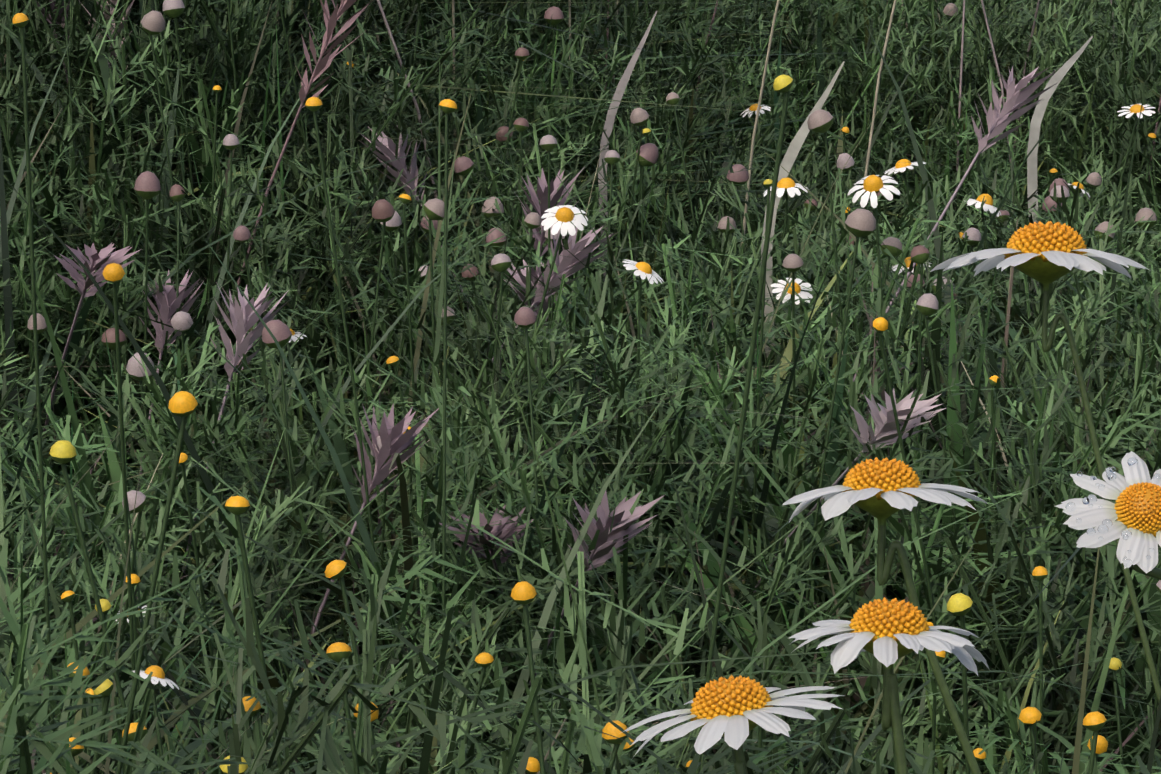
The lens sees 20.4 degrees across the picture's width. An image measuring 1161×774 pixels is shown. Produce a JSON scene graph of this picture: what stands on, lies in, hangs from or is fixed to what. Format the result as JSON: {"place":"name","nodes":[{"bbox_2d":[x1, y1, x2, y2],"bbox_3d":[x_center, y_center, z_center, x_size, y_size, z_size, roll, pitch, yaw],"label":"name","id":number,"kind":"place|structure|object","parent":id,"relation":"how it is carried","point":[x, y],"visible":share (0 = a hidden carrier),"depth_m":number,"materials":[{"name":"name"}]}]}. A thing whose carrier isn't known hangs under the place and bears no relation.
{"place":"outdoors","nodes":[
{"label":"outdoors","id":0,"kind":"place"},
{"bbox_2d":[0,0,1160,773],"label":"wildflowers","id":1,"kind":"object","parent":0,"point":[562,224],"visible":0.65,"depth_m":1.31,"materials":[{"name":"green plant"}]},
{"label":"ground","id":2,"kind":"structure","parent":0,"visible":0},
{"bbox_2d":[0,0,1056,723],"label":"mauve panicles","id":3,"kind":"object","parent":2,"relation":"on","point":[390,434],"visible":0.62,"depth_m":1.41,"materials":[{"name":"purple plant"}]},
{"bbox_2d":[0,0,1160,773],"bbox_3d":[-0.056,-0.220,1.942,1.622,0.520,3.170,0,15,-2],"label":"grass","id":4,"kind":"structure","parent":2,"relation":"on","point":[1042,438],"depth_m":1.45,"materials":[{"name":"green plant"}]},
{"bbox_2d":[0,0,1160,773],"bbox_3d":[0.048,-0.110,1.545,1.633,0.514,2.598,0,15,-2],"label":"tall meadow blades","id":5,"kind":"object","parent":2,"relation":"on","point":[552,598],"visible":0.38,"depth_m":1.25,"materials":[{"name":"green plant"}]},
{"bbox_2d":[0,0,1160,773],"bbox_3d":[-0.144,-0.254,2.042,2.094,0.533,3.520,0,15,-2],"label":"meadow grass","id":6,"kind":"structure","parent":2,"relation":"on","point":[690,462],"depth_m":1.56,"materials":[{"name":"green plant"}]},
{"bbox_2d":[0,0,1160,350],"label":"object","id":7,"kind":"object","parent":2,"relation":"on","point":[322,66],"visible":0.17,"depth_m":1.86,"materials":[{"name":"plant"}]},
{"bbox_2d":[623,675,843,773],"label":"daisy","id":8,"kind":"object","parent":2,"relation":"on","point":[732,711],"visible":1,"depth_m":0.48,"materials":[{"name":"white plant"}]},
{"bbox_2d":[598,11,1092,397],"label":"dry grass leaves","id":9,"kind":"object","parent":2,"relation":"on","point":[793,150],"visible":0.4,"depth_m":1.89,"materials":[{"name":"beige plant"}]},
{"bbox_2d":[783,457,987,773],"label":"daisy","id":10,"kind":"object","parent":2,"relation":"on","point":[883,490],"visible":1,"depth_m":0.55,"materials":[{"name":"white plant"}]},
{"bbox_2d":[789,597,989,773],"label":"daisy","id":11,"kind":"object","parent":2,"relation":"on","point":[886,633],"visible":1,"depth_m":0.49,"materials":[{"name":"white plant"}]},
{"bbox_2d":[930,221,1160,703],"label":"daisy","id":12,"kind":"object","parent":2,"relation":"on","point":[1047,253],"visible":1,"depth_m":0.84,"materials":[{"name":"white plant"}]},
{"bbox_2d":[1055,451,1160,579],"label":"daisy","id":13,"kind":"object","parent":2,"relation":"on","point":[1135,509],"visible":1,"depth_m":0.43,"materials":[{"name":"white plant"}]}
]}

